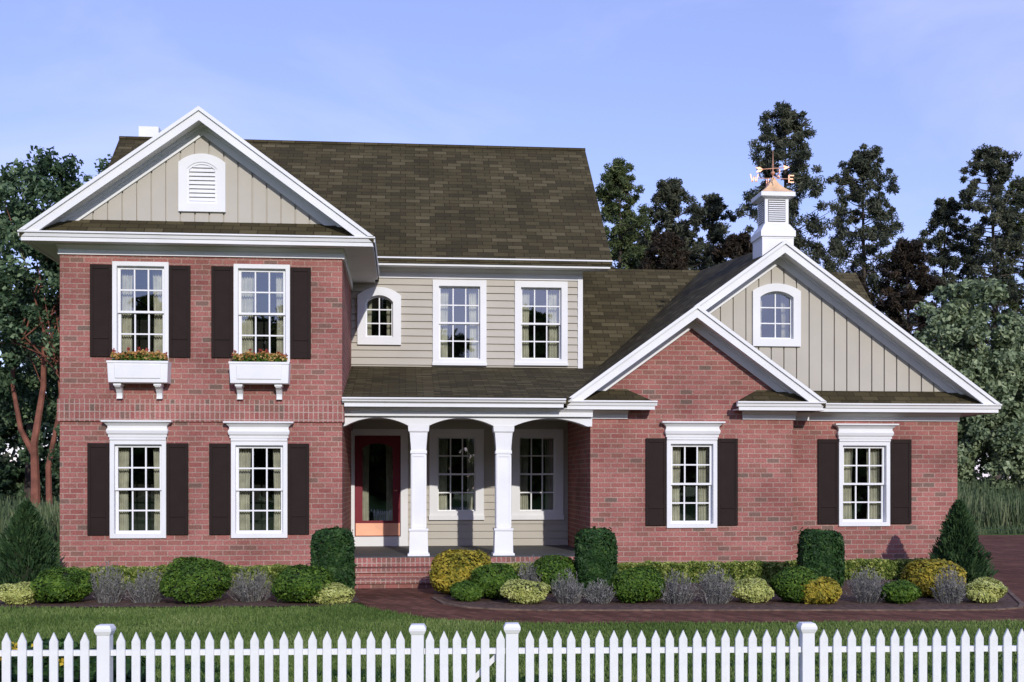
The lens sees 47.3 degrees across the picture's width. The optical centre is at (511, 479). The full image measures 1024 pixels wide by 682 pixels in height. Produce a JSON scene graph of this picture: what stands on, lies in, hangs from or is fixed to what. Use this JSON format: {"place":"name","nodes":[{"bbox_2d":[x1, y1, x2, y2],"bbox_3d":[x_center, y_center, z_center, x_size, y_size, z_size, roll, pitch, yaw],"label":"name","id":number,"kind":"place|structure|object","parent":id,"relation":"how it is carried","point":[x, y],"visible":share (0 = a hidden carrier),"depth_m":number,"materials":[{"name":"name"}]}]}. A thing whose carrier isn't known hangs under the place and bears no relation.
{"place":"outdoors","nodes":[
{"label":"outdoors","id":0,"kind":"place"},
{"bbox_2d":[0,476,1023,549],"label":"meadow grass","id":1,"kind":"structure","parent":0,"point":[993,512],"depth_m":39.97,"materials":[{"name":"green plant"}]},
{"bbox_2d":[0,482,1023,681],"bbox_3d":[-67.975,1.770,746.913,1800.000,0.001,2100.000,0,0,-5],"label":"ground","id":2,"kind":"structure","parent":0,"point":[256,621],"depth_m":13.96,"materials":[{"name":"green plant"}]},
{"bbox_2d":[0,198,59,501],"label":"broadleaf tree","id":3,"kind":"object","parent":2,"relation":"on","point":[16,478],"visible":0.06,"depth_m":47.96,"materials":[{"name":"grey plant"}]},
{"bbox_2d":[0,637,79,681],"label":"leafy shrub","id":4,"kind":"object","parent":2,"relation":"on","point":[14,668],"visible":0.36,"depth_m":8.27,"materials":[{"name":"green plant"}]},
{"bbox_2d":[0,145,111,506],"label":"broadleaf tree","id":5,"kind":"object","parent":2,"relation":"on","point":[38,184],"visible":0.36,"depth_m":40.61,"materials":[{"name":"green plant"}]},
{"bbox_2d":[78,645,145,681],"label":"leafy shrub","id":6,"kind":"object","parent":2,"relation":"on","point":[92,668],"visible":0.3,"depth_m":8.48,"materials":[{"name":"green plant"}]},
{"bbox_2d":[0,588,359,606],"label":"mulch bed","id":7,"kind":"object","parent":2,"relation":"on","point":[91,601],"visible":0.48,"depth_m":16.52,"materials":[{"name":"brown soil"}]},
{"bbox_2d":[0,581,36,604],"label":"lime mound","id":8,"kind":"object","parent":7,"relation":"on","point":[19,593],"visible":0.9,"depth_m":16.26,"materials":[{"name":"green plant"}]},
{"bbox_2d":[0,499,65,584],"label":"juniper conifer","id":9,"kind":"object","parent":7,"relation":"on","point":[28,550],"visible":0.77,"depth_m":17.48,"materials":[{"name":"green plant"}]},
{"bbox_2d":[28,565,95,603],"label":"round shrub","id":10,"kind":"object","parent":7,"relation":"on","point":[55,584],"visible":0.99,"depth_m":16.41,"materials":[{"name":"green plant"}]},
{"bbox_2d":[89,561,130,602],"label":"lavender bush","id":11,"kind":"object","parent":7,"relation":"on","point":[107,589],"visible":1,"depth_m":16.62,"materials":[{"name":"grey plant"}]},
{"bbox_2d":[123,567,164,603],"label":"lavender bush","id":12,"kind":"object","parent":7,"relation":"on","point":[148,593],"visible":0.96,"depth_m":16.61,"materials":[{"name":"grey plant"}]},
{"bbox_2d":[67,563,307,589],"bbox_3d":[-4.928,1.567,18.876,4.358,0.401,0.541,0,0,-5],"label":"hedge","id":13,"kind":"object","parent":7,"relation":"on","point":[272,569],"visible":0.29,"depth_m":18.69,"materials":[{"name":"green plant"}]},
{"bbox_2d":[158,556,232,602],"bbox_3d":[-4.507,1.425,16.675,1.055,0.660,1.014,0,0,-5],"label":"round shrub","id":14,"kind":"object","parent":7,"relation":"on","point":[191,579],"visible":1,"depth_m":16.36,"materials":[{"name":"green plant"}]},
{"bbox_2d":[226,567,274,601],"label":"lavender bush","id":15,"kind":"object","parent":7,"relation":"on","point":[257,589],"visible":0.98,"depth_m":16.83,"materials":[{"name":"grey plant"}]},
{"bbox_2d":[269,564,333,602],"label":"round shrub","id":16,"kind":"object","parent":7,"relation":"on","point":[300,583],"visible":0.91,"depth_m":16.37,"materials":[{"name":"green plant"}]},
{"bbox_2d":[306,582,355,603],"bbox_3d":[-2.573,1.610,16.585,0.687,0.306,0.634,0,0,24],"label":"lime mound","id":17,"kind":"object","parent":7,"relation":"on","point":[337,592],"visible":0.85,"depth_m":16.39,"materials":[{"name":"green plant"}]},
{"bbox_2d":[310,525,356,592],"bbox_3d":[-2.676,1.236,17.526,0.720,1.075,0.643,0,0,-5],"label":"clipped topiary","id":18,"kind":"object","parent":7,"relation":"on","point":[332,550],"visible":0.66,"depth_m":17.29,"materials":[{"name":"green plant"}]},
{"bbox_2d":[0,623,425,681],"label":"picket fence","id":19,"kind":"object","parent":2,"relation":"on","point":[105,652],"visible":1,"depth_m":7.47,"materials":[{"name":"white paint"}]},
{"bbox_2d":[424,630,504,681],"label":"picket gate","id":20,"kind":"structure","parent":19,"relation":"attached to","point":[471,650],"depth_m":7.53,"materials":[{"name":"white paint"}]},
{"bbox_2d":[17,106,1001,587],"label":"brick house","id":21,"kind":"structure","parent":2,"relation":"on","point":[491,354],"depth_m":20.53,"materials":[{"name":"red brick"}]},
{"bbox_2d":[101,420,172,537],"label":"window","id":22,"kind":"structure","parent":21,"relation":"in","point":[137,447],"depth_m":19.20,"materials":[{"name":"white paint"}]},
{"bbox_2d":[106,360,171,398],"bbox_3d":[-6.044,-1.610,18.968,0.970,0.600,0.319,0,0,-5],"label":"window box","id":23,"kind":"object","parent":21,"relation":"attached to","point":[121,373],"visible":1,"depth_m":18.83,"materials":[{"name":"white paint"}]},
{"bbox_2d":[110,347,168,360],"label":"window flowers","id":24,"kind":"object","parent":23,"relation":"in","point":[145,355],"visible":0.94,"depth_m":18.89,"materials":[{"name":"green plant"}]},
{"bbox_2d":[112,261,168,360],"bbox_3d":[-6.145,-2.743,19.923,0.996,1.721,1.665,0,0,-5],"label":"window","id":25,"kind":"structure","parent":21,"relation":"in","point":[140,290],"depth_m":19.31,"materials":[{"name":"white paint"}]},
{"bbox_2d":[223,421,293,537],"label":"window","id":26,"kind":"structure","parent":21,"relation":"in","point":[259,449],"depth_m":19.37,"materials":[{"name":"white paint"}]},
{"bbox_2d":[229,361,290,399],"bbox_3d":[-4.124,-1.610,19.142,0.970,0.600,0.319,0,0,-5],"label":"window box","id":27,"kind":"object","parent":21,"relation":"attached to","point":[275,374],"visible":1,"depth_m":19.01,"materials":[{"name":"white paint"}]},
{"bbox_2d":[231,349,287,361],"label":"window flowers","id":28,"kind":"object","parent":27,"relation":"in","point":[259,356],"visible":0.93,"depth_m":19.06,"materials":[{"name":"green plant"}]},
{"bbox_2d":[234,264,289,362],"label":"window","id":29,"kind":"structure","parent":21,"relation":"in","point":[261,291],"depth_m":19.49,"materials":[{"name":"white paint"}]},
{"bbox_2d":[355,436,400,535],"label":"front door","id":30,"kind":"structure","parent":21,"relation":"in","point":[377,458],"depth_m":22.92,"materials":[{"name":"red paint"}]},
{"bbox_2d":[357,287,400,344],"bbox_3d":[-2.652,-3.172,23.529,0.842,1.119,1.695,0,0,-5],"label":"window","id":31,"kind":"structure","parent":21,"relation":"in","point":[378,308],"depth_m":22.72,"materials":[{"name":"white paint"}]},
{"bbox_2d":[429,429,483,519],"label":"window","id":32,"kind":"structure","parent":21,"relation":"in","point":[456,456],"depth_m":22.95,"materials":[{"name":"white paint"}]},
{"bbox_2d":[432,279,486,365],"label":"window","id":33,"kind":"structure","parent":21,"relation":"in","point":[459,306],"depth_m":23.00,"materials":[{"name":"white paint"}]},
{"bbox_2d":[511,429,563,519],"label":"window","id":34,"kind":"structure","parent":21,"relation":"in","point":[537,454],"depth_m":23.11,"materials":[{"name":"white paint"}]},
{"bbox_2d":[514,281,567,365],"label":"window","id":35,"kind":"structure","parent":21,"relation":"in","point":[541,307],"depth_m":23.16,"materials":[{"name":"white paint"}]},
{"bbox_2d":[660,421,725,527],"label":"window","id":36,"kind":"structure","parent":21,"relation":"in","point":[691,446],"depth_m":20.49,"materials":[{"name":"white paint"}]},
{"bbox_2d":[752,283,800,346],"bbox_3d":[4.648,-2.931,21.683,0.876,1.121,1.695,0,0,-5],"label":"window","id":37,"kind":"structure","parent":21,"relation":"in","point":[770,302],"depth_m":20.88,"materials":[{"name":"white paint"}]},
{"bbox_2d":[833,423,898,525],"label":"window","id":38,"kind":"structure","parent":21,"relation":"in","point":[864,467],"depth_m":21.14,"materials":[{"name":"white paint"}]},
{"bbox_2d":[0,403,1020,487],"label":"distant woods","id":39,"kind":"object","parent":2,"relation":"on","point":[15,448],"visible":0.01,"depth_m":118.78,"materials":[{"name":"plant"}]},
{"bbox_2d":[155,652,1016,681],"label":"clover","id":40,"kind":"object","parent":2,"relation":"on","point":[377,674],"visible":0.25,"depth_m":10.62,"materials":[{"name":"green plant"}]},
{"bbox_2d":[595,157,659,268],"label":"pine tree","id":41,"kind":"object","parent":2,"relation":"on","point":[618,184],"visible":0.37,"depth_m":62.13,"materials":[{"name":"green plant"}]},
{"bbox_2d":[610,220,644,268],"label":"pine tree","id":42,"kind":"object","parent":2,"relation":"on","point":[613,250],"visible":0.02,"depth_m":67.36,"materials":[{"name":"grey plant"}]},
{"bbox_2d":[637,230,692,269],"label":"broadleaf tree","id":43,"kind":"object","parent":2,"relation":"on","point":[667,245],"visible":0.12,"depth_m":58.58,"materials":[{"name":"plant"}]},
{"bbox_2d":[630,177,712,269],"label":"pine tree","id":44,"kind":"object","parent":2,"relation":"on","point":[670,192],"visible":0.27,"depth_m":64.46,"materials":[{"name":"green plant"}]},
{"bbox_2d":[673,237,697,268],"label":"pine tree","id":45,"kind":"object","parent":2,"relation":"on","point":[691,260],"visible":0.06,"depth_m":68.46,"materials":[{"name":"green plant"}]},
{"bbox_2d":[354,587,1023,623],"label":"brick walk","id":46,"kind":"structure","parent":2,"relation":"on","point":[418,601],"depth_m":15.21,"materials":[{"name":"brown brick"}]},
{"bbox_2d":[690,192,736,269],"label":"pine tree","id":47,"kind":"object","parent":2,"relation":"on","point":[715,205],"visible":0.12,"depth_m":66.78,"materials":[{"name":"green plant"}]},
{"bbox_2d":[433,580,1018,608],"bbox_3d":[3.771,1.754,18.694,10.100,0.001,6.450,0,0,-5],"label":"mulch bed","id":48,"kind":"object","parent":2,"relation":"on","point":[844,601],"visible":0.43,"depth_m":16.37,"materials":[{"name":"brown soil"}]},
{"bbox_2d":[428,548,491,593],"bbox_3d":[-0.787,1.411,17.883,0.994,0.718,0.964,0,0,-5],"label":"golden shrub","id":49,"kind":"object","parent":48,"relation":"on","point":[449,567],"visible":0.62,"depth_m":17.55,"materials":[{"name":"yellow plant"}]},
{"bbox_2d":[449,580,485,601],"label":"round shrub","id":50,"kind":"object","parent":48,"relation":"on","point":[468,590],"visible":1,"depth_m":16.73,"materials":[{"name":"green plant"}]},
{"bbox_2d":[471,562,520,598],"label":"round shrub","id":51,"kind":"object","parent":48,"relation":"on","point":[491,578],"visible":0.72,"depth_m":16.89,"materials":[{"name":"green plant"}]},
{"bbox_2d":[506,562,532,578],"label":"hedge","id":52,"kind":"object","parent":48,"relation":"on","point":[515,566],"visible":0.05,"depth_m":18.83,"materials":[{"name":"green plant"}]},
{"bbox_2d":[500,578,550,603],"bbox_3d":[0.191,1.590,16.610,0.767,0.357,0.761,0,0,-5],"label":"lime mound","id":53,"kind":"object","parent":48,"relation":"on","point":[519,591],"visible":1,"depth_m":16.34,"materials":[{"name":"green plant"}]},
{"bbox_2d":[517,554,543,583],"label":"lavender bush","id":54,"kind":"object","parent":48,"relation":"on","point":[530,575],"visible":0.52,"depth_m":17.84,"materials":[{"name":"grey plant"}]},
{"bbox_2d":[530,554,576,591],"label":"round shrub","id":55,"kind":"object","parent":48,"relation":"on","point":[550,567],"visible":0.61,"depth_m":17.77,"materials":[{"name":"green plant"}]},
{"bbox_2d":[551,568,584,603],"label":"lavender bush","id":56,"kind":"object","parent":48,"relation":"on","point":[570,587],"visible":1,"depth_m":16.50,"materials":[{"name":"grey plant"}]},
{"bbox_2d":[573,526,618,594],"bbox_3d":[1.286,1.243,17.890,0.702,1.058,0.636,0,0,-5],"label":"clipped topiary","id":57,"kind":"object","parent":48,"relation":"on","point":[596,553],"visible":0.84,"depth_m":17.64,"materials":[{"name":"green plant"}]},
{"bbox_2d":[582,578,615,603],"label":"lavender bush","id":58,"kind":"object","parent":48,"relation":"on","point":[595,596],"visible":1,"depth_m":16.49,"materials":[{"name":"grey plant"}]},
{"bbox_2d":[609,565,665,602],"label":"round shrub","id":59,"kind":"object","parent":48,"relation":"on","point":[638,584],"visible":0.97,"depth_m":16.45,"materials":[{"name":"green plant"}]},
{"bbox_2d":[656,569,696,603],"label":"lavender bush","id":60,"kind":"object","parent":48,"relation":"on","point":[673,589],"visible":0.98,"depth_m":16.51,"materials":[{"name":"grey plant"}]},
{"bbox_2d":[617,560,788,583],"bbox_3d":[3.064,1.571,19.853,3.257,0.389,0.540,0,0,-5],"label":"hedge","id":61,"kind":"object","parent":48,"relation":"on","point":[764,570],"visible":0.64,"depth_m":19.70,"materials":[{"name":"green plant"}]},
{"bbox_2d":[691,562,738,603],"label":"lavender bush","id":62,"kind":"object","parent":48,"relation":"on","point":[716,592],"visible":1,"depth_m":16.48,"materials":[{"name":"grey plant"}]},
{"bbox_2d":[727,577,773,602],"bbox_3d":[3.396,1.583,16.687,0.653,0.366,0.652,0,0,-5],"label":"lime mound","id":63,"kind":"object","parent":48,"relation":"on","point":[754,590],"visible":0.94,"depth_m":16.48,"materials":[{"name":"green plant"}]},
{"bbox_2d":[769,565,819,602],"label":"round shrub","id":64,"kind":"object","parent":48,"relation":"on","point":[785,584],"visible":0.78,"depth_m":16.45,"materials":[{"name":"green plant"}]},
{"bbox_2d":[795,527,846,586],"bbox_3d":[4.891,1.268,18.524,0.744,1.013,0.645,0,0,-5],"label":"clipped topiary","id":65,"kind":"object","parent":48,"relation":"on","point":[820,552],"visible":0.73,"depth_m":18.27,"materials":[{"name":"green plant"}]},
{"bbox_2d":[800,576,841,603],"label":"golden shrub","id":66,"kind":"object","parent":48,"relation":"on","point":[823,590],"visible":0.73,"depth_m":16.32,"materials":[{"name":"yellow plant"}]},
{"bbox_2d":[785,557,922,579],"bbox_3d":[6.117,1.575,20.537,2.657,0.384,0.540,0,0,-5],"label":"hedge","id":67,"kind":"object","parent":48,"relation":"on","point":[887,569],"visible":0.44,"depth_m":20.34,"materials":[{"name":"green plant"}]},
{"bbox_2d":[844,565,889,602],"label":"lavender bush","id":68,"kind":"object","parent":48,"relation":"on","point":[866,592],"visible":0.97,"depth_m":16.63,"materials":[{"name":"grey plant"}]},
{"bbox_2d":[880,579,921,603],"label":"round shrub","id":69,"kind":"object","parent":48,"relation":"on","point":[899,591],"visible":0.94,"depth_m":16.41,"materials":[{"name":"green plant"}]},
{"bbox_2d":[900,558,966,597],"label":"golden shrub","id":70,"kind":"object","parent":48,"relation":"on","point":[920,574],"visible":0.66,"depth_m":17.25,"materials":[{"name":"yellow plant"}]},
{"bbox_2d":[929,566,967,603],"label":"lavender bush","id":71,"kind":"object","parent":48,"relation":"on","point":[947,585],"visible":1,"depth_m":16.53,"materials":[{"name":"grey plant"}]},
{"bbox_2d":[922,499,998,583],"bbox_3d":[7.403,1.067,19.351,1.141,1.494,1.106,0,0,39],"label":"juniper conifer","id":72,"kind":"object","parent":48,"relation":"on","point":[958,543],"visible":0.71,"depth_m":19.16,"materials":[{"name":"green plant"}]},
{"bbox_2d":[964,576,1007,602],"bbox_3d":[6.734,1.577,16.708,0.607,0.373,0.610,0,0,-5],"label":"lime mound","id":73,"kind":"object","parent":48,"relation":"on","point":[983,590],"visible":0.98,"depth_m":16.51,"materials":[{"name":"green plant"}]},
{"bbox_2d":[431,581,1023,610],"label":"bed edging","id":74,"kind":"object","parent":2,"relation":"on","point":[1019,601],"visible":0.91,"depth_m":15.62,"materials":[{"name":"brick"}]},
{"bbox_2d":[710,230,752,263],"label":"pine tree","id":75,"kind":"object","parent":2,"relation":"on","point":[740,244],"visible":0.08,"depth_m":57.91,"materials":[{"name":"green plant"}]},
{"bbox_2d":[503,622,1023,681],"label":"picket fence","id":76,"kind":"object","parent":2,"relation":"on","point":[806,648],"visible":1,"depth_m":7.59,"materials":[{"name":"white paint"}]},
{"bbox_2d":[709,100,850,270],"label":"pine tree","id":77,"kind":"object","parent":2,"relation":"on","point":[785,116],"visible":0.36,"depth_m":60.87,"materials":[{"name":"green plant"}]},
{"bbox_2d":[855,272,879,310],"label":"pine tree","id":78,"kind":"object","parent":2,"relation":"on","point":[871,295],"visible":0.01,"depth_m":57.63,"materials":[{"name":"green plant"}]},
{"bbox_2d":[813,143,928,327],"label":"pine tree","id":79,"kind":"object","parent":2,"relation":"on","point":[860,163],"visible":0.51,"depth_m":63.26,"materials":[{"name":"green plant"}]},
{"bbox_2d":[872,238,949,356],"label":"pine tree","id":80,"kind":"object","parent":2,"relation":"on","point":[907,256],"visible":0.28,"depth_m":56.55,"materials":[{"name":"green plant"}]},
{"bbox_2d":[903,196,993,352],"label":"pine tree","id":81,"kind":"object","parent":2,"relation":"on","point":[943,214],"visible":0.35,"depth_m":66.05,"materials":[{"name":"green plant"}]},
{"bbox_2d":[911,276,1023,496],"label":"broadleaf tree","id":82,"kind":"object","parent":2,"relation":"on","point":[964,337],"visible":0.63,"depth_m":47.91,"materials":[{"name":"green plant"}]},
{"bbox_2d":[935,143,1023,479],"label":"pine tree","id":83,"kind":"object","parent":2,"relation":"on","point":[1001,214],"visible":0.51,"depth_m":64.11,"materials":[{"name":"green plant"}]},
{"bbox_2d":[976,325,1023,489],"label":"broadleaf tree","id":84,"kind":"object","parent":2,"relation":"on","point":[1021,344],"visible":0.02,"depth_m":51.76,"materials":[{"name":"green plant"}]},
{"bbox_2d":[981,177,1023,347],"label":"pine tree","id":85,"kind":"object","parent":2,"relation":"on","point":[1013,306],"visible":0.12,"depth_m":65.78,"materials":[{"name":"green plant"}]},
{"bbox_2d":[0,0,1023,479],"label":"sky","id":86,"kind":"structure","parent":0,"point":[680,89],"materials":[{"name":"blue"}]},
{"bbox_2d":[976,535,1023,600],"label":"driveway","id":87,"kind":"structure","parent":0,"point":[1007,552],"depth_m":26.02,"materials":[{"name":"brick"}]}
]}

